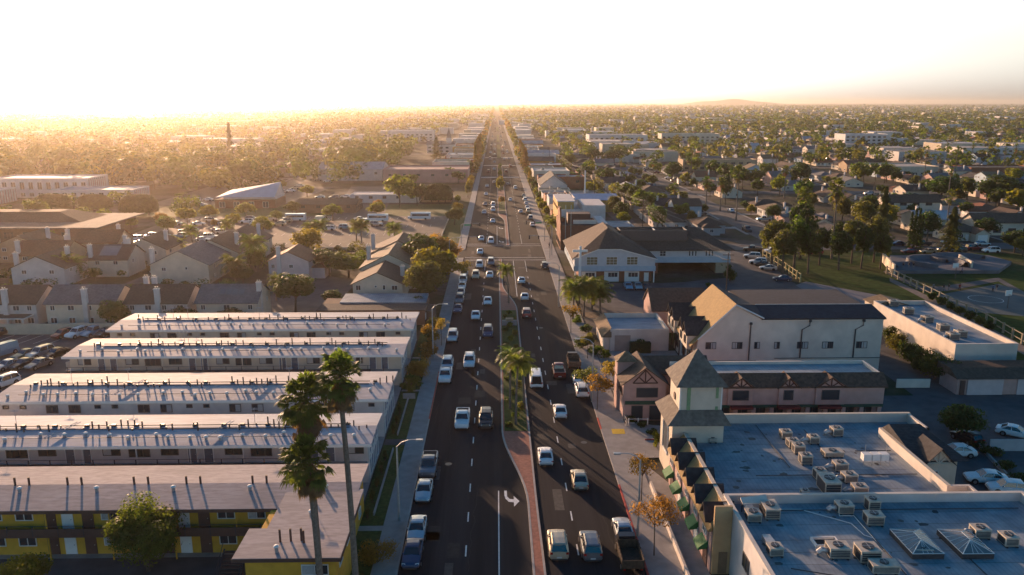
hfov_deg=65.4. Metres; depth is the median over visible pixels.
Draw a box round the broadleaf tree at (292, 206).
[281,201,300,212]
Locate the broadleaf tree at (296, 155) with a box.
[288,148,299,160]
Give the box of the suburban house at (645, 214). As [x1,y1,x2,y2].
[638,206,676,222]
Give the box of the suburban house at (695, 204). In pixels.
[667,194,702,216]
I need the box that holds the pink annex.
[642,288,703,332]
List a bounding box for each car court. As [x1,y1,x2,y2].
[125,273,150,285]
[268,276,352,312]
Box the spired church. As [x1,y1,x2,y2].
[426,128,455,152]
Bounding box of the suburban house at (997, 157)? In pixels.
[993,154,1006,160]
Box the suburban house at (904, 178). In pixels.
[896,171,913,182]
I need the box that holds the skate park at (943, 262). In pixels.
[882,252,1011,274]
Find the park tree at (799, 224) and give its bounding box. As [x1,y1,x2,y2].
[782,214,812,271]
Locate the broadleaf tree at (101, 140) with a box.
[98,137,109,148]
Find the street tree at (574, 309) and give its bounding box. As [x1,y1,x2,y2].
[562,303,580,316]
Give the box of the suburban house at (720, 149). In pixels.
[716,146,733,155]
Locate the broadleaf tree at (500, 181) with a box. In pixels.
[496,177,504,191]
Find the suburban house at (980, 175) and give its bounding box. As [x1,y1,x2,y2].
[974,170,1005,182]
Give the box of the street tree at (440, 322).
[435,318,448,345]
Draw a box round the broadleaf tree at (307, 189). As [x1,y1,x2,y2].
[300,184,314,196]
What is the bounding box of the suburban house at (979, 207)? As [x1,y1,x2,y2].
[958,202,996,216]
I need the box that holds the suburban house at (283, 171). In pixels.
[279,169,290,176]
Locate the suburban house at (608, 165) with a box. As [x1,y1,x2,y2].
[602,164,619,167]
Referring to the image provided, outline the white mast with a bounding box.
[584,170,585,192]
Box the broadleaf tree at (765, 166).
[758,162,777,172]
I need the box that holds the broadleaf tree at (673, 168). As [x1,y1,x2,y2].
[663,161,683,181]
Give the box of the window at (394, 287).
[392,285,397,289]
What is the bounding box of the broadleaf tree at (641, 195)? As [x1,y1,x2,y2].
[631,189,657,207]
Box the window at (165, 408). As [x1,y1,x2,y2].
[160,404,172,412]
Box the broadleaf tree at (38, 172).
[30,167,40,173]
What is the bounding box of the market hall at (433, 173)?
[383,165,469,182]
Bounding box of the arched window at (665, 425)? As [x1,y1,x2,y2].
[663,420,666,450]
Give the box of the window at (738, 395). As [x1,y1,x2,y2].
[732,390,748,400]
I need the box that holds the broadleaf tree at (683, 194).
[678,191,688,197]
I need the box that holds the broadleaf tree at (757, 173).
[748,168,765,180]
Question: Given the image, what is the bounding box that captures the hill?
[674,99,788,104]
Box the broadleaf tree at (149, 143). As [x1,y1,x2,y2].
[145,139,153,147]
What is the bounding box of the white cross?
[573,246,587,275]
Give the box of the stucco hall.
[666,284,886,369]
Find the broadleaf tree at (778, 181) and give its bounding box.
[770,173,788,196]
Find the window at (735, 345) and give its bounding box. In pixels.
[732,342,742,348]
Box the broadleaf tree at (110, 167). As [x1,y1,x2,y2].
[105,163,123,185]
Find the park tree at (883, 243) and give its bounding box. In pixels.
[873,233,893,268]
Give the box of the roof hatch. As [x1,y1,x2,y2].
[810,536,837,547]
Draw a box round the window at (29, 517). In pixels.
[15,514,33,520]
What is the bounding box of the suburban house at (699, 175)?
[691,170,716,186]
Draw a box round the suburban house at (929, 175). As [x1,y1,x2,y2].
[921,170,956,179]
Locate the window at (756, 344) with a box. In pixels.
[754,342,759,348]
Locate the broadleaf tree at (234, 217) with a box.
[224,213,240,228]
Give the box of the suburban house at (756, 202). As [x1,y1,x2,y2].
[747,196,792,211]
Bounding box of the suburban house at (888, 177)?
[881,171,905,179]
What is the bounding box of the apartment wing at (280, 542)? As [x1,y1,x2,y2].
[231,489,363,574]
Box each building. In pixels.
[387,130,434,141]
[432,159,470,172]
[553,194,605,230]
[563,222,734,281]
[586,134,647,140]
[658,133,719,144]
[662,412,976,573]
[678,158,756,170]
[723,491,1023,574]
[834,133,889,145]
[863,294,1018,359]
[864,163,939,174]
[877,194,941,209]
[889,137,907,145]
[952,165,1023,177]
[961,213,1023,234]
[983,146,1023,154]
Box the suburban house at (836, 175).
[825,171,848,182]
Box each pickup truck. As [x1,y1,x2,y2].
[418,450,438,477]
[438,366,452,383]
[454,407,469,428]
[551,362,565,377]
[615,532,644,570]
[742,225,751,231]
[743,245,762,251]
[756,216,771,220]
[917,240,932,245]
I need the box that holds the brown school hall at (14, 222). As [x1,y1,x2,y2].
[0,209,143,241]
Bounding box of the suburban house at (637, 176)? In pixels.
[615,171,644,180]
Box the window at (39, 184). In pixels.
[37,182,42,189]
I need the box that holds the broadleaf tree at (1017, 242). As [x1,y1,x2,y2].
[1012,236,1023,255]
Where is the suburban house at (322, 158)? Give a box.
[316,157,327,162]
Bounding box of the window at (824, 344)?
[822,341,833,348]
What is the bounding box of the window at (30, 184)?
[28,182,33,189]
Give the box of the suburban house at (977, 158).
[967,151,992,164]
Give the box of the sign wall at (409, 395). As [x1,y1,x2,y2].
[403,393,414,398]
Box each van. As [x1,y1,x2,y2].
[0,339,19,355]
[315,216,329,221]
[529,368,542,387]
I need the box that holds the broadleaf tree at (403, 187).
[382,173,414,207]
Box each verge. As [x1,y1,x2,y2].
[442,208,467,245]
[581,312,643,317]
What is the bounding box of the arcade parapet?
[650,481,689,574]
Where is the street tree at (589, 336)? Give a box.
[579,332,595,357]
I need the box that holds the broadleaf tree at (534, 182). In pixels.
[531,180,537,186]
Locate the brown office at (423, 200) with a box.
[422,189,452,201]
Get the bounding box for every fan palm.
[43,152,50,166]
[273,369,334,568]
[277,432,335,574]
[311,347,363,574]
[618,155,624,176]
[649,158,658,174]
[670,183,678,197]
[684,152,692,184]
[688,144,695,173]
[701,176,711,211]
[717,176,727,210]
[732,164,745,220]
[781,165,789,197]
[796,186,811,254]
[828,176,847,258]
[828,177,837,210]
[924,145,930,173]
[936,152,944,172]
[943,188,957,222]
[947,160,957,196]
[1013,143,1019,163]
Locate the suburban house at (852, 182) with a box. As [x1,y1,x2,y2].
[833,175,864,186]
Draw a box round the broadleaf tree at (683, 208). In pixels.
[673,203,689,213]
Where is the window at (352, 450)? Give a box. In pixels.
[348,447,363,453]
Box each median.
[496,127,500,157]
[497,165,508,244]
[499,259,543,574]
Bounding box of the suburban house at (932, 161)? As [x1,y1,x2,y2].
[919,157,940,165]
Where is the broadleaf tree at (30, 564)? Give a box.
[0,551,53,574]
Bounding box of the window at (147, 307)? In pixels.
[144,305,151,309]
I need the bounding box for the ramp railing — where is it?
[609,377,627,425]
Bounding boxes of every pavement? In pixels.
[370,258,462,574]
[458,126,490,249]
[504,125,684,574]
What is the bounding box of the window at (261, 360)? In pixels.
[259,358,272,363]
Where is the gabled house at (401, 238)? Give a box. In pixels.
[366,232,415,254]
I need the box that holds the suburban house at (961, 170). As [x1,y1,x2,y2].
[942,165,971,176]
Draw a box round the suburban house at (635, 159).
[633,156,643,162]
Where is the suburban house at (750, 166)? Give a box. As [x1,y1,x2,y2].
[743,161,759,171]
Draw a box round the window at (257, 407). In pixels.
[251,404,263,411]
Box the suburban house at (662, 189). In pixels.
[641,185,667,194]
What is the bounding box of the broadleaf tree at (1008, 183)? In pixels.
[975,173,1023,205]
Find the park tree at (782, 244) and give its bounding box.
[769,228,799,273]
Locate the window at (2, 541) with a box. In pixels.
[0,538,6,546]
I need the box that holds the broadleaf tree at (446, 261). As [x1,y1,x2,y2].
[411,245,457,290]
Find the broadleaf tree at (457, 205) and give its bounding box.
[451,202,463,209]
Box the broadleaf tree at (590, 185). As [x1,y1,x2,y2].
[585,181,597,189]
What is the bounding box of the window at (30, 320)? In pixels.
[27,318,34,323]
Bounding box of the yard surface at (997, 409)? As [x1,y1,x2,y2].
[881,395,1023,490]
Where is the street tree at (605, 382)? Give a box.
[583,373,613,409]
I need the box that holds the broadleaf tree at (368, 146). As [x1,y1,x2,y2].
[363,144,378,157]
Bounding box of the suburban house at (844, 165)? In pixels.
[838,158,864,171]
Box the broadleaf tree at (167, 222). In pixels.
[156,215,176,229]
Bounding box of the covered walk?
[642,464,709,574]
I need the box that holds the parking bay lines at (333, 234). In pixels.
[195,217,434,245]
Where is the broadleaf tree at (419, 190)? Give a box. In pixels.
[408,183,427,205]
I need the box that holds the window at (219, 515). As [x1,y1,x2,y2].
[217,512,234,518]
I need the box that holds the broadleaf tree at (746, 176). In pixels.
[734,167,752,188]
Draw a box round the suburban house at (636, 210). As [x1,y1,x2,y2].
[632,204,657,215]
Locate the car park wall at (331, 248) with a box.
[273,219,448,249]
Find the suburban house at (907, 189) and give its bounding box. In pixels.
[892,183,928,193]
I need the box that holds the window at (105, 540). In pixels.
[104,537,113,545]
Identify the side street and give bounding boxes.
[133,177,169,185]
[285,175,312,185]
[571,167,943,168]
[605,191,936,193]
[615,162,764,239]
[685,150,1002,238]
[726,243,1018,249]
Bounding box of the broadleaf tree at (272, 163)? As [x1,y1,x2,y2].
[268,155,277,165]
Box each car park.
[132,216,447,247]
[158,187,332,204]
[577,251,800,311]
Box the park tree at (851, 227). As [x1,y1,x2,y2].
[843,219,866,263]
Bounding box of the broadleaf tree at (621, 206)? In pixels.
[612,200,629,220]
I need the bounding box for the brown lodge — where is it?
[296,198,362,212]
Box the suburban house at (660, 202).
[654,196,669,206]
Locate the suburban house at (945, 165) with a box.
[943,160,961,167]
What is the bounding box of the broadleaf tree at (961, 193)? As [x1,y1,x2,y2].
[955,189,967,198]
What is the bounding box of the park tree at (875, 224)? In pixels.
[866,214,889,261]
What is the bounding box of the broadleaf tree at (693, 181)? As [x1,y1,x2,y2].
[688,177,698,184]
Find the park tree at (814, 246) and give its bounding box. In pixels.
[797,230,822,273]
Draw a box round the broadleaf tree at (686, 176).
[679,172,690,185]
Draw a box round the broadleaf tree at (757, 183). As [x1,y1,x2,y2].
[751,177,764,195]
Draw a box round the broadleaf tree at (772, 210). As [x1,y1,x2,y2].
[764,204,781,219]
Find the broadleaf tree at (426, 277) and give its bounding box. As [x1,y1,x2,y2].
[402,260,447,292]
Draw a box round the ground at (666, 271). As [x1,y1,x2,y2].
[0,103,1023,574]
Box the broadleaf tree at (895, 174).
[890,169,903,183]
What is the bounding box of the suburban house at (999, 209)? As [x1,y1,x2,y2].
[986,206,1023,212]
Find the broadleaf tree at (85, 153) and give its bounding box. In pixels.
[78,150,95,161]
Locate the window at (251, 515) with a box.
[248,512,265,518]
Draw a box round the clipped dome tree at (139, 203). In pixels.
[117,194,159,215]
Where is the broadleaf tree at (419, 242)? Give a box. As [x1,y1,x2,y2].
[401,233,440,256]
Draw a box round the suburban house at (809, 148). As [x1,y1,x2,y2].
[802,145,818,153]
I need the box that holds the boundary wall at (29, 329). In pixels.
[0,323,114,334]
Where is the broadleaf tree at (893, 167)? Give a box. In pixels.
[874,164,901,181]
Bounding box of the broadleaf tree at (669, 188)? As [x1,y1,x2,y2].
[666,184,676,192]
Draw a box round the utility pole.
[722,253,733,290]
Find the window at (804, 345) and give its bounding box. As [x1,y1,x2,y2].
[797,342,807,348]
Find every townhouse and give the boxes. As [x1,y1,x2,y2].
[0,226,63,262]
[0,284,52,323]
[9,245,88,285]
[10,234,86,262]
[42,284,130,323]
[63,223,134,253]
[85,237,145,276]
[122,229,182,265]
[123,275,199,316]
[147,239,230,283]
[193,280,271,312]
[205,230,254,268]
[233,223,273,255]
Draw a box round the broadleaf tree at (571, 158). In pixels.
[562,153,577,162]
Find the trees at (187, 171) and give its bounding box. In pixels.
[0,104,1023,286]
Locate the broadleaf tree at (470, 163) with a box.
[467,159,472,169]
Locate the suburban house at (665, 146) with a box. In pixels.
[659,143,672,149]
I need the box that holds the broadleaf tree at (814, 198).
[804,193,818,203]
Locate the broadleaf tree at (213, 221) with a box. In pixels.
[210,219,217,226]
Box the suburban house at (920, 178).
[906,173,921,184]
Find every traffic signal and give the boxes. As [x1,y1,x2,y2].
[461,223,479,243]
[526,221,544,240]
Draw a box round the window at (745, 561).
[742,551,749,574]
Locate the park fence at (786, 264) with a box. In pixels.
[762,249,801,281]
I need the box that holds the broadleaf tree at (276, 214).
[268,210,282,221]
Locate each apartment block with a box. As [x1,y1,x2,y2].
[0,367,397,436]
[0,408,382,482]
[0,461,368,559]
[61,331,409,384]
[105,307,419,357]
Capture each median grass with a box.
[498,166,503,189]
[498,196,504,210]
[501,310,526,430]
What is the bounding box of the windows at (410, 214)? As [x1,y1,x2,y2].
[410,214,428,215]
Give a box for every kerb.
[395,260,462,574]
[428,371,648,574]
[465,128,490,247]
[497,170,509,245]
[499,259,545,574]
[503,125,619,483]
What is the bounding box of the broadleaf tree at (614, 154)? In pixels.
[604,148,625,163]
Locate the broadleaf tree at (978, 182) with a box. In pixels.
[975,180,989,203]
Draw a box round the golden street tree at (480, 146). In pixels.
[479,135,482,160]
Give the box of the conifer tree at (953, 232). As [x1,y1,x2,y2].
[933,206,967,252]
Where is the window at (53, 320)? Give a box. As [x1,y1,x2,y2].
[50,317,57,323]
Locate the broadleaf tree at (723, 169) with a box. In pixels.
[716,163,733,175]
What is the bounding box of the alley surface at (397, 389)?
[0,347,414,558]
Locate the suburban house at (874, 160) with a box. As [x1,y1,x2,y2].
[865,158,881,162]
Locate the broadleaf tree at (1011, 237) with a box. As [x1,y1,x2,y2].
[1000,230,1023,252]
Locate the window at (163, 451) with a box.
[161,449,178,454]
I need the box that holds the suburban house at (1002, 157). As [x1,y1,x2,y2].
[1000,155,1023,161]
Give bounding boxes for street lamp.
[396,439,422,520]
[432,303,447,357]
[547,262,559,306]
[575,338,593,401]
[613,452,640,536]
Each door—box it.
[43,514,56,528]
[47,538,60,553]
[61,514,74,528]
[64,538,77,553]
[65,450,75,463]
[81,449,91,462]
[81,514,94,528]
[84,538,97,553]
[97,359,105,370]
[109,359,117,369]
[177,513,189,527]
[180,537,192,552]
[187,449,197,461]
[188,358,196,369]
[198,513,210,527]
[200,358,208,369]
[200,536,212,552]
[203,448,213,461]
[279,358,286,368]
[291,358,298,368]
[325,447,335,460]
[369,357,376,368]
[381,357,388,368]
[644,272,648,280]
[693,528,697,537]
[702,547,707,566]
[717,552,727,573]
[959,380,965,394]
[966,379,1003,394]
[977,235,987,241]
[1016,379,1023,394]
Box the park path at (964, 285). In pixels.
[884,270,1023,291]
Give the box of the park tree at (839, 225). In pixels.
[831,221,850,239]
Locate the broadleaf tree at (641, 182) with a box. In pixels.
[633,179,645,186]
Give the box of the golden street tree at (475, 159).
[471,141,479,172]
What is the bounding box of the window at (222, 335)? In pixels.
[220,333,228,337]
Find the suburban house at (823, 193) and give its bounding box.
[815,186,832,202]
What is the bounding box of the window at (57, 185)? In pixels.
[54,182,59,188]
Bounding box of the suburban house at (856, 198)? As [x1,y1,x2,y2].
[850,195,859,202]
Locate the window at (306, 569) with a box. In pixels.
[301,564,328,574]
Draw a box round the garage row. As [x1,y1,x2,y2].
[937,360,1023,394]
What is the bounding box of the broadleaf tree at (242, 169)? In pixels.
[226,158,254,187]
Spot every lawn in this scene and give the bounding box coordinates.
[136,204,453,216]
[350,328,434,574]
[768,251,1023,359]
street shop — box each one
[437,158,474,171]
[446,152,473,157]
[449,156,473,157]
[452,146,473,151]
[454,148,473,151]
[456,143,473,145]
[464,139,475,142]
[518,138,542,139]
[518,140,542,144]
[526,147,550,149]
[527,150,559,161]
[527,156,554,167]
[528,152,555,161]
[529,162,566,166]
[532,167,569,179]
[537,174,584,188]
[538,186,569,199]
[541,190,564,197]
[543,191,566,208]
[547,193,574,214]
[568,189,605,193]
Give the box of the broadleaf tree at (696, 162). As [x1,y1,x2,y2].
[687,157,701,170]
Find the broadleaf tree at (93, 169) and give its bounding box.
[85,166,104,173]
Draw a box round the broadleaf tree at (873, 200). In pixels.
[856,194,880,211]
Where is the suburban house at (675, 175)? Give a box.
[673,171,689,177]
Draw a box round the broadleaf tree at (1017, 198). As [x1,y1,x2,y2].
[1004,188,1023,209]
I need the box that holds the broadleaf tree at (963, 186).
[949,184,964,196]
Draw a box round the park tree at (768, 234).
[759,219,784,263]
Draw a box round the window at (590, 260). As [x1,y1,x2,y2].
[586,257,597,264]
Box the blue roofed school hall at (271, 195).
[213,182,285,207]
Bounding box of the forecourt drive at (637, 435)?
[623,423,660,457]
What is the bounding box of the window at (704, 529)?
[702,523,706,535]
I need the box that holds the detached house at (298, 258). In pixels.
[266,243,330,281]
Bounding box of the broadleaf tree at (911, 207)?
[906,204,919,209]
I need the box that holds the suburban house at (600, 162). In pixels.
[593,157,613,165]
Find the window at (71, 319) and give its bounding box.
[69,317,75,322]
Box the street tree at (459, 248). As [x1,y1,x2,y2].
[447,245,462,254]
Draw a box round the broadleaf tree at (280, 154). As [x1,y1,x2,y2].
[274,150,285,158]
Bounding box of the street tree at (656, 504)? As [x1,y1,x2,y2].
[629,491,686,555]
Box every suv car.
[0,371,20,388]
[25,343,54,357]
[64,325,87,338]
[80,325,99,337]
[133,234,143,239]
[143,232,156,236]
[174,232,188,237]
[203,233,217,237]
[204,217,217,221]
[214,228,227,234]
[240,218,253,223]
[273,220,286,225]
[281,217,292,222]
[324,225,335,230]
[338,223,350,228]
[369,220,382,225]
[441,355,453,368]
[447,328,458,341]
[454,292,463,303]
[459,274,466,283]
[463,351,475,367]
[471,269,479,278]
[475,259,482,267]
[478,406,492,428]
[482,323,492,337]
[487,257,494,265]
[488,236,493,243]
[521,307,531,317]
[540,261,548,268]
[546,529,568,559]
[574,382,588,396]
[578,530,602,561]
[743,252,760,258]
[749,257,766,263]
[950,246,967,252]
[965,244,982,250]
[981,246,1000,252]
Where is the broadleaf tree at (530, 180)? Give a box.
[528,176,534,183]
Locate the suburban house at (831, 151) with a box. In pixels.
[829,149,841,154]
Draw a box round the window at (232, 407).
[229,404,240,411]
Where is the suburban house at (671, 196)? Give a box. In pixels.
[662,195,681,197]
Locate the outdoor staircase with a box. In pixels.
[215,540,244,574]
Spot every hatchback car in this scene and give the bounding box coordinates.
[50,327,71,338]
[949,430,984,445]
[984,478,1023,491]
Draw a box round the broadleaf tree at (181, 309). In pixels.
[163,306,197,312]
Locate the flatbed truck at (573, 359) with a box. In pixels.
[566,351,580,368]
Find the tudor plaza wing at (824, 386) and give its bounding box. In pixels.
[669,360,888,412]
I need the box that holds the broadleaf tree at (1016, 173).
[1009,168,1023,177]
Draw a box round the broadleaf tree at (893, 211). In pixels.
[887,205,900,221]
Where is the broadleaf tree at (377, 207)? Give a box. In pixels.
[366,201,385,213]
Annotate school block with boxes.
[0,174,108,197]
[0,187,17,203]
[50,186,149,201]
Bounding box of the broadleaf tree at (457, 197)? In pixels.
[454,195,460,201]
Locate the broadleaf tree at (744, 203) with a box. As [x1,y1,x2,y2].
[740,200,749,207]
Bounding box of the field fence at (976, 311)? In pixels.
[886,266,1023,343]
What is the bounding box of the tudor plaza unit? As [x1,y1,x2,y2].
[613,351,707,420]
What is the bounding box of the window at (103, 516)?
[101,514,118,519]
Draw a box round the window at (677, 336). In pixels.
[676,333,678,346]
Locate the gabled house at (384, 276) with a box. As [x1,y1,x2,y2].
[350,260,408,293]
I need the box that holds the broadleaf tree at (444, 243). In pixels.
[430,232,459,257]
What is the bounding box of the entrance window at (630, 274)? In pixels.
[628,272,637,276]
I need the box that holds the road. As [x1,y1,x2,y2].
[397,104,646,574]
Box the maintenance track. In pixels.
[890,278,1023,353]
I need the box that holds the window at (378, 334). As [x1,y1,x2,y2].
[376,332,384,336]
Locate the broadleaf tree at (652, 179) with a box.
[646,175,658,182]
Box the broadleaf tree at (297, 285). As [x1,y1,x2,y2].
[270,271,316,311]
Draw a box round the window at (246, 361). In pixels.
[235,358,251,364]
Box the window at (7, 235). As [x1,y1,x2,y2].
[3,232,13,238]
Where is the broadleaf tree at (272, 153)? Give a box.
[267,151,276,158]
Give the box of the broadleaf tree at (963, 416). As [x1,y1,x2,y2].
[937,403,990,441]
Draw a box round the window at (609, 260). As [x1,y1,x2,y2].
[606,257,616,264]
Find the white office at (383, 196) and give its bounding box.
[350,191,420,202]
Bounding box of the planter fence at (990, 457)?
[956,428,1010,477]
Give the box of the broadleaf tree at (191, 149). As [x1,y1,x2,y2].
[187,146,198,153]
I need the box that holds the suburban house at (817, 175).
[811,170,830,180]
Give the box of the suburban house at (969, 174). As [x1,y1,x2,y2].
[960,172,975,178]
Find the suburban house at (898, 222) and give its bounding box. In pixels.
[890,209,908,224]
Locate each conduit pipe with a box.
[781,509,875,538]
[839,514,889,554]
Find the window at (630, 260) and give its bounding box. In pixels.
[627,257,637,264]
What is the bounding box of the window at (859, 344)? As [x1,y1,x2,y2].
[856,341,867,347]
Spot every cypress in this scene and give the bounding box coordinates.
[905,211,914,247]
[908,208,918,248]
[914,208,922,248]
[918,215,925,248]
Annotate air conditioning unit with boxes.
[709,437,716,443]
[742,504,761,523]
[759,499,780,520]
[761,534,784,557]
[779,428,792,439]
[785,437,799,448]
[791,442,805,454]
[798,452,813,465]
[799,488,809,492]
[800,433,819,444]
[812,466,827,480]
[815,540,851,560]
[816,472,841,492]
[820,447,844,457]
[822,425,843,436]
[825,459,848,471]
[825,500,854,514]
[836,470,858,483]
[843,482,868,491]
[853,541,882,564]
[862,510,885,526]
[863,495,881,509]
[867,558,900,574]
[887,299,898,306]
[902,306,914,314]
[918,315,933,322]
[936,323,949,330]
[943,331,959,340]
[953,329,967,337]
[965,523,992,539]
[996,530,1020,547]
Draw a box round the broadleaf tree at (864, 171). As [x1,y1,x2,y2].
[856,164,873,182]
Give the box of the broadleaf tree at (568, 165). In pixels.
[563,162,571,169]
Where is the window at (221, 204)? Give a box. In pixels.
[219,202,224,207]
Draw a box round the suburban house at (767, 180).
[764,169,791,186]
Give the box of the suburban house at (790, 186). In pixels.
[774,180,801,190]
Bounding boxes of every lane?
[582,317,596,332]
[878,332,955,394]
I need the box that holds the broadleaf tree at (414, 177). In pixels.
[402,174,418,181]
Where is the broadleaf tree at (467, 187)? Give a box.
[464,184,470,192]
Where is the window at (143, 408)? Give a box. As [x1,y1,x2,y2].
[137,404,149,412]
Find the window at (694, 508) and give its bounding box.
[693,503,696,516]
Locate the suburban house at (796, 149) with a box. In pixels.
[790,146,801,151]
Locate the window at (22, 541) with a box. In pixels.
[18,538,37,545]
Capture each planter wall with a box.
[373,447,393,515]
[397,397,408,434]
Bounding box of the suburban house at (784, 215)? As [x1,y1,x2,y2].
[774,206,833,223]
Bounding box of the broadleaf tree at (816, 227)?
[811,218,818,230]
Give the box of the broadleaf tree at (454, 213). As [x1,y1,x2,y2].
[445,207,463,224]
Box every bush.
[358,537,398,565]
[364,506,369,518]
[369,488,374,501]
[374,476,379,486]
[378,460,383,472]
[383,450,387,460]
[391,421,395,433]
[397,402,401,413]
[399,373,423,391]
[405,357,430,376]
[418,341,438,358]
[421,324,439,340]
[427,316,443,326]
[505,421,512,426]
[517,401,524,409]
[572,315,581,322]
[574,337,588,348]
[579,324,592,331]
[588,345,604,354]
[597,349,610,357]
[627,415,635,421]
[635,421,646,427]
[645,428,656,434]
[652,431,659,446]
[723,265,736,280]
[883,325,898,338]
[884,333,909,352]
[895,340,923,360]
[906,347,941,370]
[918,353,953,378]
[927,292,937,299]
[931,357,956,377]
[936,297,947,304]
[946,301,954,309]
[953,306,965,313]
[964,310,976,319]
[968,440,986,447]
[973,315,985,324]
[979,445,1004,456]
[982,320,996,328]
[993,460,1016,469]
[1007,472,1023,481]
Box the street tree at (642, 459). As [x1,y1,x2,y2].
[628,453,657,500]
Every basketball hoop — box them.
[953,263,958,278]
[1005,290,1012,307]
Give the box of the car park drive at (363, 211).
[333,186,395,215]
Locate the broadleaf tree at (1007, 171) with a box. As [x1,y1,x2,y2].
[1005,168,1012,176]
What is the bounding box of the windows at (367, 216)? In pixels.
[367,216,385,217]
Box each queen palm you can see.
[51,251,74,262]
[61,254,87,273]
[176,237,187,247]
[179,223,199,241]
[216,253,249,282]
[218,218,234,230]
[236,233,269,271]
[266,271,285,300]
[300,220,319,232]
[310,218,328,232]
[346,217,366,241]
[352,219,369,242]
[384,220,403,235]
[495,343,523,408]
[496,261,515,302]
[500,349,532,424]
[508,352,537,408]
[542,213,553,233]
[544,218,556,237]
[558,276,592,318]
[562,274,582,303]
[572,274,603,316]
[581,275,608,309]
[585,281,615,313]
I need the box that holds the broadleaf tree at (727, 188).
[722,173,732,204]
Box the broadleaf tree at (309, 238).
[289,227,322,249]
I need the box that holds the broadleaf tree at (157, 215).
[153,212,167,221]
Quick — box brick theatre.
[556,205,607,249]
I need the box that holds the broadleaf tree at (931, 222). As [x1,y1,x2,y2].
[918,210,944,240]
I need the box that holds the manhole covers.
[445,327,586,464]
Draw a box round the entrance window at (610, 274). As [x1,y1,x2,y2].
[608,272,617,276]
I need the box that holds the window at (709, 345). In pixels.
[705,342,715,348]
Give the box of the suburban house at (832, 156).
[829,154,843,160]
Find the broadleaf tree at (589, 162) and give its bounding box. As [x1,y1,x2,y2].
[583,160,594,165]
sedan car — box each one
[0,327,7,334]
[0,358,17,371]
[7,357,35,370]
[10,347,32,358]
[24,357,54,370]
[41,346,70,357]
[93,327,109,337]
[192,221,205,224]
[195,236,210,240]
[401,538,423,569]
[406,515,427,542]
[414,478,433,502]
[453,304,462,312]
[457,287,464,295]
[458,281,465,289]
[471,310,480,319]
[477,248,482,253]
[483,296,491,305]
[486,271,492,278]
[517,277,525,283]
[520,293,528,300]
[537,447,553,465]
[552,404,567,418]
[570,469,588,489]
[571,373,583,384]
[611,517,632,534]
[623,282,632,289]
[633,282,642,289]
[642,282,651,290]
[754,260,769,265]
[759,264,776,270]
[772,274,791,281]
[893,240,905,245]
[900,248,917,253]
[919,248,936,253]
[948,442,977,458]
[962,468,1007,484]
[974,240,990,245]
[995,423,1023,437]
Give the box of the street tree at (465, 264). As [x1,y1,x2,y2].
[453,260,471,273]
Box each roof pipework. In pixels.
[756,425,911,475]
[781,508,1017,574]
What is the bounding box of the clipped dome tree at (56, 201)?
[33,193,72,208]
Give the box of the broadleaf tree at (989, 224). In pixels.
[974,217,1002,231]
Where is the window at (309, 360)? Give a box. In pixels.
[306,358,319,363]
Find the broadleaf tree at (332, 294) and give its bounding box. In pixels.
[321,289,342,299]
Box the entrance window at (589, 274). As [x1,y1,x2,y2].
[585,272,594,276]
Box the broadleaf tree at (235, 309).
[217,307,245,312]
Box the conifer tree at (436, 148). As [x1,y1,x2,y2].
[430,136,442,158]
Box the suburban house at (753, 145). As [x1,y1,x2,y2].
[744,143,760,151]
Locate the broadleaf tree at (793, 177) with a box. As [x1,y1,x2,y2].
[791,173,797,179]
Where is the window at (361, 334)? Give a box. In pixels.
[359,332,367,336]
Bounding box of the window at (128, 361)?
[125,359,138,364]
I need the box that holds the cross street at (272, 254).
[266,250,464,257]
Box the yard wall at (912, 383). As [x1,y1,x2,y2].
[896,379,930,387]
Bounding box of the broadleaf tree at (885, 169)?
[878,162,892,182]
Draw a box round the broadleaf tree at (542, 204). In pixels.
[538,200,546,212]
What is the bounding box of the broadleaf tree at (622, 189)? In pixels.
[615,182,631,202]
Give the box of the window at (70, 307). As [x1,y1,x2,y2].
[67,305,74,310]
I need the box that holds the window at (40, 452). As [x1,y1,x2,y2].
[38,450,56,455]
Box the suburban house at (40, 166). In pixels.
[33,161,46,171]
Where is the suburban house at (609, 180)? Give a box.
[599,174,627,187]
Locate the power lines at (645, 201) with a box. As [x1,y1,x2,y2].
[551,149,730,253]
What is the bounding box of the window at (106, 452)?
[102,449,120,455]
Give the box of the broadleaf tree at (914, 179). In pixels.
[908,175,919,184]
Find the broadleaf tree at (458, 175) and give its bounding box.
[451,171,465,183]
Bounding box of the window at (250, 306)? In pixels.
[248,304,252,309]
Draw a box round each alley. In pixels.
[554,247,564,252]
[560,158,639,226]
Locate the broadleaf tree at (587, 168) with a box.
[577,163,592,176]
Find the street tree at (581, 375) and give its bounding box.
[571,365,596,398]
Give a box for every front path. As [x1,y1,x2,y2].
[358,526,382,530]
[384,439,405,444]
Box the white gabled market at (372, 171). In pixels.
[318,162,388,180]
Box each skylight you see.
[889,528,944,558]
[916,546,933,550]
[936,528,994,558]

